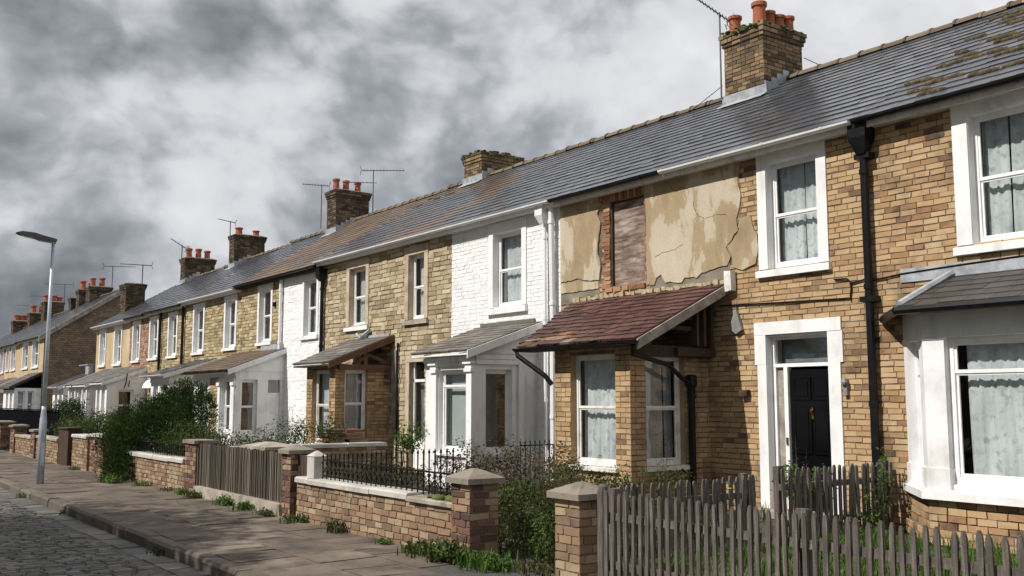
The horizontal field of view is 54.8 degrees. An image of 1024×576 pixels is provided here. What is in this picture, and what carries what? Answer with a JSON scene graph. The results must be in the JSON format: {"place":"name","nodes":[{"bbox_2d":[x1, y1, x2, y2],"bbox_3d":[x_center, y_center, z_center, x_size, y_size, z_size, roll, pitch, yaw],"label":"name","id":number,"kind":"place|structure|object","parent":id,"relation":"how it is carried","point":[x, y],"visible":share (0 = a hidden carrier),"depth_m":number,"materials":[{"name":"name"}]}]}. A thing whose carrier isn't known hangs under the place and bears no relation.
{"place":"outdoors","nodes":[
{"label":"outdoors","id":0,"kind":"place"},
{"bbox_2d":[0,281,89,407],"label":"terraced house","id":1,"kind":"structure","parent":0,"point":[12,358],"depth_m":63.51,"materials":[{"name":"brick"}]},
{"bbox_2d":[4,348,9,371],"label":"window","id":2,"kind":"structure","parent":1,"relation":"in","point":[7,349],"depth_m":64.57,"materials":[{"name":"white paint"}]},
{"bbox_2d":[9,346,16,371],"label":"window","id":3,"kind":"structure","parent":1,"relation":"in","point":[13,349],"depth_m":63.12,"materials":[{"name":"white paint"}]},
{"bbox_2d":[0,487,209,575],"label":"road","id":4,"kind":"structure","parent":0,"point":[37,539],"depth_m":11.43,"materials":[{"name":"stone"}]},
{"bbox_2d":[16,492,25,497],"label":"weed tuft","id":5,"kind":"object","parent":4,"relation":"on","point":[21,495],"visible":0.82,"depth_m":17.56,"materials":[{"name":"green plant"}]},
{"bbox_2d":[146,546,164,556],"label":"weed tuft","id":6,"kind":"object","parent":4,"relation":"on","point":[161,551],"visible":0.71,"depth_m":11.09,"materials":[{"name":"green plant"}]},
{"bbox_2d":[47,239,223,431],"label":"terraced house","id":7,"kind":"structure","parent":0,"point":[112,345],"depth_m":44.75,"materials":[{"name":"paint"}]},
{"bbox_2d":[97,329,106,367],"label":"window","id":8,"kind":"structure","parent":7,"relation":"in","point":[103,333],"depth_m":44.88,"materials":[{"name":"white paint"}]},
{"bbox_2d":[111,325,122,365],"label":"window","id":9,"kind":"structure","parent":7,"relation":"in","point":[117,329],"depth_m":42.84,"materials":[{"name":"white paint"}]},
{"bbox_2d":[89,218,266,426],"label":"terraced house","id":10,"kind":"structure","parent":0,"point":[112,390],"depth_m":39.48,"materials":[{"name":"grey brick"}]},
{"bbox_2d":[130,320,140,362],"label":"window","id":11,"kind":"structure","parent":10,"relation":"in","point":[136,324],"depth_m":40.52,"materials":[{"name":"white paint"}]},
{"bbox_2d":[141,244,288,402],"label":"terraced house","id":12,"kind":"structure","parent":0,"point":[166,336],"depth_m":37.37,"materials":[{"name":"brick"}]},
{"bbox_2d":[147,315,158,360],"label":"window","id":13,"kind":"structure","parent":12,"relation":"in","point":[153,320],"depth_m":38.60,"materials":[{"name":"white paint"}]},
{"bbox_2d":[165,311,178,358],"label":"window","id":14,"kind":"structure","parent":12,"relation":"in","point":[172,316],"depth_m":36.68,"materials":[{"name":"white paint"}]},
{"bbox_2d":[0,450,541,575],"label":"pavement","id":15,"kind":"structure","parent":0,"point":[272,546],"depth_m":12.05,"materials":[{"name":"grey concrete"}]},
{"bbox_2d":[0,420,15,450],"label":"brick pier","id":16,"kind":"structure","parent":15,"relation":"on","point":[5,436],"depth_m":31.81,"materials":[{"name":"brick"}]},
{"bbox_2d":[8,424,29,452],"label":"brick pier","id":17,"kind":"structure","parent":15,"relation":"on","point":[18,429],"depth_m":29.93,"materials":[{"name":"brick"}]},
{"bbox_2d":[14,434,30,456],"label":"garden wall","id":18,"kind":"structure","parent":15,"relation":"on","point":[22,446],"depth_m":28.79,"materials":[{"name":"brick"}]},
{"bbox_2d":[16,231,56,483],"bbox_3d":[-9.284,1.339,19.044,0.728,4.865,0.210,5,-8,-36],"label":"street lamp","id":19,"kind":"object","parent":15,"relation":"on","point":[43,416],"visible":0.95,"depth_m":19.14,"materials":[{"name":"metal"}]},
{"bbox_2d":[40,442,44,465],"bbox_3d":[-8.986,3.176,18.930,0.060,0.450,0.010,5,-8,-36],"label":"access door","id":20,"kind":"structure","parent":19,"relation":"in","point":[42,443],"depth_m":18.92,"materials":[{"name":"metal"}]},
{"bbox_2d":[29,429,48,458],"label":"brick pier","id":21,"kind":"structure","parent":15,"relation":"on","point":[33,440],"depth_m":27.35,"materials":[{"name":"brick"}]},
{"bbox_2d":[36,435,58,463],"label":"garden wall","id":22,"kind":"structure","parent":15,"relation":"on","point":[51,451],"depth_m":25.70,"materials":[{"name":"brick"}]},
{"bbox_2d":[58,427,82,465],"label":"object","id":23,"kind":"object","parent":15,"relation":"on","point":[65,449],"visible":0.82,"depth_m":24.44,"materials":[{"name":"brown wood"}]},
{"bbox_2d":[67,466,80,469],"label":"weed tuft","id":24,"kind":"object","parent":15,"relation":"on","point":[73,468],"visible":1,"depth_m":22.65,"materials":[{"name":"green plant"}]},
{"bbox_2d":[71,434,90,470],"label":"garden wall","id":25,"kind":"structure","parent":15,"relation":"on","point":[80,455],"depth_m":22.84,"materials":[{"name":"brick"}]},
{"bbox_2d":[88,433,97,472],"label":"brick pier","id":26,"kind":"structure","parent":15,"relation":"on","point":[92,461],"depth_m":22.19,"materials":[{"name":"brown brick"}]},
{"bbox_2d":[94,433,119,474],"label":"brick pier","id":27,"kind":"structure","parent":15,"relation":"on","point":[98,460],"depth_m":21.49,"materials":[{"name":"brown brick"}]},
{"bbox_2d":[100,473,125,483],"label":"weed tuft","id":28,"kind":"object","parent":15,"relation":"on","point":[112,479],"visible":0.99,"depth_m":19.13,"materials":[{"name":"green plant"}]},
{"bbox_2d":[131,479,152,486],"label":"weed tuft","id":29,"kind":"object","parent":15,"relation":"on","point":[141,484],"visible":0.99,"depth_m":18.48,"materials":[{"name":"green plant"}]},
{"bbox_2d":[84,369,226,481],"bbox_3d":[-7.312,2.814,20.228,2.904,2.288,2.641,1,-7,-9],"label":"conifer bush","id":30,"kind":"object","parent":15,"relation":"on","point":[149,418],"visible":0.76,"depth_m":19.93,"materials":[{"name":"green plant"}]},
{"bbox_2d":[157,486,173,491],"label":"weed tuft","id":31,"kind":"object","parent":15,"relation":"on","point":[166,489],"visible":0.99,"depth_m":17.50,"materials":[{"name":"green plant"}]},
{"bbox_2d":[172,486,189,494],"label":"weed tuft","id":32,"kind":"object","parent":15,"relation":"on","point":[180,491],"visible":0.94,"depth_m":16.81,"materials":[{"name":"green plant"}]},
{"bbox_2d":[183,488,201,498],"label":"weed tuft","id":33,"kind":"object","parent":15,"relation":"on","point":[195,494],"visible":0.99,"depth_m":16.24,"materials":[{"name":"green plant"}]},
{"bbox_2d":[212,494,234,506],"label":"weed tuft","id":34,"kind":"object","parent":15,"relation":"on","point":[222,501],"visible":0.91,"depth_m":15.08,"materials":[{"name":"green plant"}]},
{"bbox_2d":[193,442,283,515],"bbox_3d":[-4.233,2.897,15.259,0.175,0.922,3.665,5,-8,-36],"label":"slatted fence","id":35,"kind":"object","parent":15,"relation":"on","point":[238,474],"visible":0.94,"depth_m":15.08,"materials":[{"name":"wood"}]},
{"bbox_2d":[228,499,255,510],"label":"weed tuft","id":36,"kind":"object","parent":15,"relation":"on","point":[244,506],"visible":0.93,"depth_m":14.41,"materials":[{"name":"green plant"}]},
{"bbox_2d":[252,507,275,516],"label":"weed tuft","id":37,"kind":"object","parent":15,"relation":"on","point":[265,512],"visible":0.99,"depth_m":13.70,"materials":[{"name":"green plant"}]},
{"bbox_2d":[279,510,309,524],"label":"weed tuft","id":38,"kind":"object","parent":15,"relation":"on","point":[297,518],"visible":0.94,"depth_m":12.98,"materials":[{"name":"green plant"}]},
{"bbox_2d":[325,517,348,533],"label":"weed tuft","id":39,"kind":"object","parent":15,"relation":"on","point":[333,528],"visible":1,"depth_m":11.98,"materials":[{"name":"green plant"}]},
{"bbox_2d":[294,476,452,544],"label":"garden wall","id":40,"kind":"structure","parent":15,"relation":"on","point":[402,516],"depth_m":11.52,"materials":[{"name":"brick"}]},
{"bbox_2d":[307,451,326,477],"bbox_3d":[-2.593,2.340,13.140,0.200,0.353,0.240,5,-8,-36],"label":"concrete post","id":41,"kind":"object","parent":40,"relation":"on","point":[314,463],"visible":0.86,"depth_m":13.05,"materials":[{"name":"white concrete"}]},
{"bbox_2d":[322,448,453,495],"bbox_3d":[-1.552,2.100,11.720,0.031,0.535,3.214,5,-8,-36],"label":"iron railing","id":42,"kind":"object","parent":40,"relation":"on","point":[327,470],"visible":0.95,"depth_m":11.50,"materials":[{"name":"black metal"}]},
{"bbox_2d":[427,494,451,501],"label":"moss","id":43,"kind":"object","parent":40,"relation":"on","point":[441,497],"visible":0.71,"depth_m":10.42,"materials":[{"name":"green plant"}]},
{"bbox_2d":[374,536,393,544],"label":"weed tuft","id":44,"kind":"object","parent":15,"relation":"on","point":[382,540],"visible":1,"depth_m":11.00,"materials":[{"name":"green plant"}]},
{"bbox_2d":[397,537,436,558],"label":"weed tuft","id":45,"kind":"object","parent":15,"relation":"on","point":[416,547],"visible":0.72,"depth_m":10.28,"materials":[{"name":"green plant"}]},
{"bbox_2d":[424,536,471,565],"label":"weed tuft","id":46,"kind":"object","parent":15,"relation":"on","point":[440,551],"visible":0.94,"depth_m":9.77,"materials":[{"name":"green plant"}]},
{"bbox_2d":[445,468,505,562],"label":"brick pier","id":47,"kind":"structure","parent":15,"relation":"on","point":[474,512],"depth_m":9.96,"materials":[{"name":"brick"}]},
{"bbox_2d":[453,545,517,573],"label":"weed tuft","id":48,"kind":"object","parent":15,"relation":"on","point":[483,560],"visible":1,"depth_m":9.36,"materials":[{"name":"green plant"}]},
{"bbox_2d":[597,484,1023,575],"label":"picket fence","id":49,"kind":"object","parent":15,"relation":"on","point":[805,543],"visible":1,"depth_m":6.98,"materials":[{"name":"wood"}]},
{"bbox_2d":[139,166,403,423],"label":"terraced house","id":50,"kind":"structure","parent":0,"point":[212,324],"depth_m":33.73,"materials":[{"name":"brick"}]},
{"bbox_2d":[190,302,205,355],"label":"window","id":51,"kind":"structure","parent":50,"relation":"in","point":[196,330],"depth_m":34.40,"materials":[{"name":"white paint"}]},
{"bbox_2d":[221,294,237,350],"bbox_3d":[-8.895,1.124,31.646,0.364,1.770,1.200,5,-8,-36],"label":"window","id":52,"kind":"structure","parent":50,"relation":"in","point":[228,300],"depth_m":31.92,"materials":[{"name":"white paint"}]},
{"bbox_2d":[180,188,448,445],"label":"terraced house","id":53,"kind":"structure","parent":0,"point":[259,380],"depth_m":27.78,"materials":[{"name":"paint"}]},
{"bbox_2d":[254,282,273,345],"bbox_3d":[-7.219,0.798,29.351,0.362,1.820,1.200,5,-8,-36],"label":"window","id":54,"kind":"structure","parent":53,"relation":"in","point":[266,288],"depth_m":29.63,"materials":[{"name":"white paint"}]},
{"bbox_2d":[299,273,318,339],"bbox_3d":[-5.355,0.508,26.790,0.360,1.780,1.120,5,-8,-36],"label":"window","id":55,"kind":"structure","parent":53,"relation":"in","point":[306,285],"depth_m":27.03,"materials":[{"name":"white paint"}]},
{"bbox_2d":[292,140,589,472],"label":"terraced house","id":56,"kind":"structure","parent":0,"point":[385,299],"depth_m":22.91,"materials":[{"name":"brick"}]},
{"bbox_2d":[343,257,369,331],"bbox_3d":[-3.728,0.187,24.571,0.366,1.760,1.260,5,-8,-36],"label":"window","id":57,"kind":"structure","parent":56,"relation":"in","point":[362,266],"depth_m":24.83,"materials":[{"name":"white paint"}]},
{"bbox_2d":[402,243,428,325],"bbox_3d":[-2.045,-0.065,22.260,0.367,1.780,1.080,5,-8,-36],"label":"window","id":58,"kind":"structure","parent":56,"relation":"in","point":[421,251],"depth_m":22.46,"materials":[{"name":"white paint"}]},
{"bbox_2d":[413,362,424,468],"bbox_3d":[-1.948,2.815,21.917,0.194,2.340,0.640,5,-8,-36],"label":"door","id":59,"kind":"structure","parent":56,"relation":"in","point":[415,380],"depth_m":22.09,"materials":[{"name":"white paint"}]},
{"bbox_2d":[0,0,1014,337],"label":"sky","id":60,"kind":"structure","parent":0,"point":[128,128],"materials":[{"name":"grey"}]},
{"bbox_2d":[8,446,1015,575],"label":"garden ground","id":61,"kind":"structure","parent":0,"point":[762,559],"depth_m":10.45,"materials":[{"name":"soil"}]},
{"bbox_2d":[0,408,61,435],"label":"board fence","id":62,"kind":"object","parent":61,"relation":"on","point":[31,417],"visible":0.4,"depth_m":31.55,"materials":[{"name":"black wood"}]},
{"bbox_2d":[31,392,89,427],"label":"round bush","id":63,"kind":"object","parent":61,"relation":"on","point":[66,405],"visible":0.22,"depth_m":31.69,"materials":[{"name":"green plant"}]},
{"bbox_2d":[47,408,131,437],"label":"hedge","id":64,"kind":"object","parent":61,"relation":"on","point":[92,425],"visible":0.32,"depth_m":25.52,"materials":[{"name":"green plant"}]},
{"bbox_2d":[128,451,184,490],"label":"garden wall","id":65,"kind":"structure","parent":61,"relation":"on","point":[167,471],"depth_m":18.30,"materials":[{"name":"brick"}]},
{"bbox_2d":[138,440,184,456],"bbox_3d":[-6.604,3.025,18.640,0.027,0.255,3.125,5,-8,-36],"label":"iron railing","id":66,"kind":"object","parent":65,"relation":"on","point":[160,443],"visible":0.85,"depth_m":18.60,"materials":[{"name":"black metal"}]},
{"bbox_2d":[148,409,245,469],"bbox_3d":[-6.056,3.017,18.758,1.645,1.469,3.260,5,-8,-36],"label":"hedge","id":67,"kind":"object","parent":61,"relation":"on","point":[198,432],"visible":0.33,"depth_m":18.57,"materials":[{"name":"green plant"}]},
{"bbox_2d":[183,439,220,493],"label":"brick pier","id":68,"kind":"structure","parent":61,"relation":"on","point":[190,465],"depth_m":16.88,"materials":[{"name":"brick"}]},
{"bbox_2d":[214,423,276,445],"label":"garden shrub","id":69,"kind":"object","parent":61,"relation":"on","point":[240,441],"visible":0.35,"depth_m":21.74,"materials":[{"name":"green plant"}]},
{"bbox_2d":[241,442,291,490],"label":"garden path","id":70,"kind":"structure","parent":61,"relation":"on","point":[271,446],"depth_m":15.52,"materials":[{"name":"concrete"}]},
{"bbox_2d":[277,407,313,443],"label":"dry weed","id":71,"kind":"object","parent":61,"relation":"on","point":[294,429],"visible":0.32,"depth_m":20.61,"materials":[{"name":"white plant"}]},
{"bbox_2d":[278,445,315,517],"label":"brick pier","id":72,"kind":"structure","parent":61,"relation":"on","point":[289,474],"depth_m":13.63,"materials":[{"name":"brick"}]},
{"bbox_2d":[297,454,306,499],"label":"wooden gate","id":73,"kind":"structure","parent":72,"relation":"attached to","point":[302,464],"depth_m":13.53,"materials":[{"name":"brown wood"}]},
{"bbox_2d":[244,412,349,444],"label":"garden shrub","id":74,"kind":"object","parent":61,"relation":"on","point":[296,438],"visible":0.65,"depth_m":19.67,"materials":[{"name":"green plant"}]},
{"bbox_2d":[222,442,386,479],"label":"garden wall","id":75,"kind":"structure","parent":61,"relation":"on","point":[350,448],"depth_m":19.10,"materials":[{"name":"brick"}]},
{"bbox_2d":[317,428,367,443],"bbox_3d":[-3.572,3.462,20.761,0.980,1.008,0.557,5,-8,-36],"label":"slate stack","id":76,"kind":"object","parent":61,"relation":"on","point":[354,435],"visible":0.2,"depth_m":20.69,"materials":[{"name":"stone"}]},
{"bbox_2d":[392,421,429,480],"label":"garden shrub","id":77,"kind":"object","parent":61,"relation":"on","point":[406,443],"visible":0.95,"depth_m":16.76,"materials":[{"name":"green plant"}]},
{"bbox_2d":[344,449,529,532],"bbox_3d":[-1.230,2.648,13.018,1.448,0.947,4.644,4,-7,-29],"label":"garden shrub","id":78,"kind":"object","parent":61,"relation":"on","point":[393,474],"visible":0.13,"depth_m":12.99,"materials":[{"name":"green plant"}]},
{"bbox_2d":[424,428,600,525],"bbox_3d":[-0.253,2.473,12.957,1.504,1.264,2.958,5,-8,-36],"label":"garden shrub","id":79,"kind":"object","parent":61,"relation":"on","point":[507,468],"visible":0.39,"depth_m":12.80,"materials":[{"name":"green plant"}]},
{"bbox_2d":[512,555,555,575],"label":"weed tuft","id":80,"kind":"object","parent":61,"relation":"on","point":[541,569],"visible":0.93,"depth_m":9.17,"materials":[{"name":"green plant"}]},
{"bbox_2d":[520,440,554,491],"bbox_3d":[0.448,3.131,17.429,0.777,0.900,0.025,5,-8,-36],"label":"iron railing","id":81,"kind":"object","parent":61,"relation":"on","point":[539,445],"visible":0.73,"depth_m":17.40,"materials":[{"name":"black metal"}]},
{"bbox_2d":[329,468,773,571],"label":"garden grass","id":82,"kind":"structure","parent":61,"relation":"on","point":[552,563],"depth_m":10.91,"materials":[{"name":"green plant"}]},
{"bbox_2d":[534,445,587,539],"bbox_3d":[0.565,2.305,11.019,0.616,1.102,0.648,-5,-8,37],"label":"dry weed","id":83,"kind":"object","parent":61,"relation":"on","point":[561,473],"visible":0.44,"depth_m":11.00,"materials":[{"name":"plant"}]},
{"bbox_2d":[547,481,597,575],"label":"brick pier","id":84,"kind":"structure","parent":61,"relation":"on","point":[576,553],"depth_m":8.56,"materials":[{"name":"brick"}]},
{"bbox_2d":[497,444,664,563],"bbox_3d":[0.569,2.280,10.641,1.706,1.114,2.233,3,-7,-26],"label":"garden shrub","id":85,"kind":"object","parent":61,"relation":"on","point":[547,535],"visible":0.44,"depth_m":10.55,"materials":[{"name":"green plant"}]},
{"bbox_2d":[411,103,779,488],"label":"terraced house","id":86,"kind":"structure","parent":61,"relation":"on","point":[481,379],"depth_m":18.70,"materials":[{"name":"white brick"}]},
{"bbox_2d":[486,216,527,315],"bbox_3d":[0.005,-0.404,19.443,0.361,1.820,1.320,5,-8,-36],"label":"window","id":87,"kind":"structure","parent":86,"relation":"in","point":[514,231],"depth_m":19.68,"materials":[{"name":"white paint"}]},
{"bbox_2d":[546,461,701,506],"bbox_3d":[1.403,2.836,14.188,2.414,0.786,1.419,-3,-7,21],"label":"creeping ivy","id":88,"kind":"object","parent":61,"relation":"on","point":[615,483],"visible":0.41,"depth_m":13.93,"materials":[{"name":"green plant"}]},
{"bbox_2d":[565,473,755,560],"bbox_3d":[1.589,2.349,10.072,2.627,0.809,0.148,5,-8,-36],"label":"picket fence","id":89,"kind":"object","parent":61,"relation":"on","point":[744,494],"visible":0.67,"depth_m":10.26,"materials":[{"name":"wood"}]},
{"bbox_2d":[652,418,674,497],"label":"climbing weed","id":90,"kind":"object","parent":61,"relation":"on","point":[663,460],"visible":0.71,"depth_m":13.59,"materials":[{"name":"green plant"}]},
{"bbox_2d":[512,0,1007,525],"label":"terraced house","id":91,"kind":"structure","parent":61,"relation":"on","point":[714,318],"depth_m":14.60,"materials":[{"name":"yellow brick"}]},
{"bbox_2d":[601,186,646,292],"bbox_3d":[1.901,-0.804,16.689,0.119,1.725,1.136,5,-8,-36],"label":"boarded window","id":92,"kind":"structure","parent":91,"relation":"in","point":[627,266],"depth_m":16.72,"materials":[{"name":"orange brick"}]},
{"bbox_2d":[755,140,831,278],"bbox_3d":[4.020,-1.093,13.942,0.364,1.830,1.250,5,-8,-36],"label":"window","id":93,"kind":"structure","parent":91,"relation":"in","point":[794,214],"depth_m":14.10,"materials":[{"name":"white paint"}]},
{"bbox_2d":[783,337,832,510],"bbox_3d":[4.096,1.857,13.639,0.236,2.340,0.991,5,-8,-36],"label":"door","id":94,"kind":"structure","parent":91,"relation":"in","point":[809,388],"depth_m":13.60,"materials":[{"name":"black wood"}]},
{"bbox_2d":[773,459,893,537],"bbox_3d":[3.826,2.494,11.623,2.132,0.870,0.148,5,-8,-36],"label":"picket fence","id":95,"kind":"object","parent":61,"relation":"on","point":[803,487],"visible":0.8,"depth_m":11.51,"materials":[{"name":"grey wood"}]},
{"bbox_2d":[837,447,896,531],"bbox_3d":[4.232,2.420,11.739,1.045,1.037,0.378,5,-8,-36],"label":"climbing vine","id":96,"kind":"object","parent":61,"relation":"on","point":[876,501],"visible":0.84,"depth_m":11.86,"materials":[{"name":"green plant"}]},
{"bbox_2d":[498,523,843,567],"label":"garden path","id":97,"kind":"structure","parent":0,"point":[763,526],"depth_m":10.34,"materials":[{"name":"grey concrete"}]},
{"bbox_2d":[790,439,807,490],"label":"flowering plant","id":98,"kind":"object","parent":97,"relation":"on","point":[803,462],"visible":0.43,"depth_m":11.88,"materials":[{"name":"green plant"}]},
{"bbox_2d":[770,460,837,517],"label":"garden plant","id":99,"kind":"object","parent":97,"relation":"on","point":[794,467],"visible":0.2,"depth_m":11.95,"materials":[{"name":"green plant"}]},
{"bbox_2d":[622,525,1017,575],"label":"lawn grass","id":100,"kind":"structure","parent":0,"point":[997,553],"depth_m":9.62,"materials":[{"name":"green plant"}]},
{"bbox_2d":[850,0,1023,554],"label":"terraced house","id":101,"kind":"structure","parent":0,"point":[946,181],"depth_m":11.77,"materials":[{"name":"brick"}]},
{"bbox_2d":[950,90,1023,255],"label":"window","id":102,"kind":"structure","parent":101,"relation":"in","point":[971,201],"depth_m":11.76,"materials":[{"name":"white paint"}]},
{"label":"land","id":103,"kind":"structure","parent":0,"visible":0},
{"bbox_2d":[0,476,268,575],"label":"kerb","id":104,"kind":"structure","parent":103,"relation":"on","point":[210,564],"depth_m":11.96,"materials":[{"name":"stone"}]},
{"label":"far garden ground","id":105,"kind":"structure","parent":0,"visible":0},
{"bbox_2d":[0,294,57,341],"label":"terraced house","id":106,"kind":"structure","parent":105,"relation":"on","point":[18,323],"depth_m":80.77,"materials":[{"name":"brick"}]},
{"bbox_2d":[0,282,73,380],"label":"terraced house","id":107,"kind":"structure","parent":105,"relation":"on","point":[58,304],"depth_m":72.19,"materials":[{"name":"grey brick"}]},
{"bbox_2d":[0,350,4,373],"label":"window","id":108,"kind":"structure","parent":107,"relation":"in","point":[2,351],"depth_m":66.42,"materials":[{"name":"white paint"}]},
{"bbox_2d":[0,263,130,410],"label":"terraced house","id":109,"kind":"structure","parent":105,"relation":"on","point":[73,341],"depth_m":56.19,"materials":[{"name":"brick"}]},
{"bbox_2d":[20,342,28,369],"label":"window","id":110,"kind":"structure","parent":109,"relation":"in","point":[25,352],"depth_m":59.96,"materials":[{"name":"white paint"}]},
{"bbox_2d":[30,340,43,368],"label":"window","id":111,"kind":"structure","parent":109,"relation":"in","point":[35,344],"depth_m":57.55,"materials":[{"name":"white paint"}]}
]}

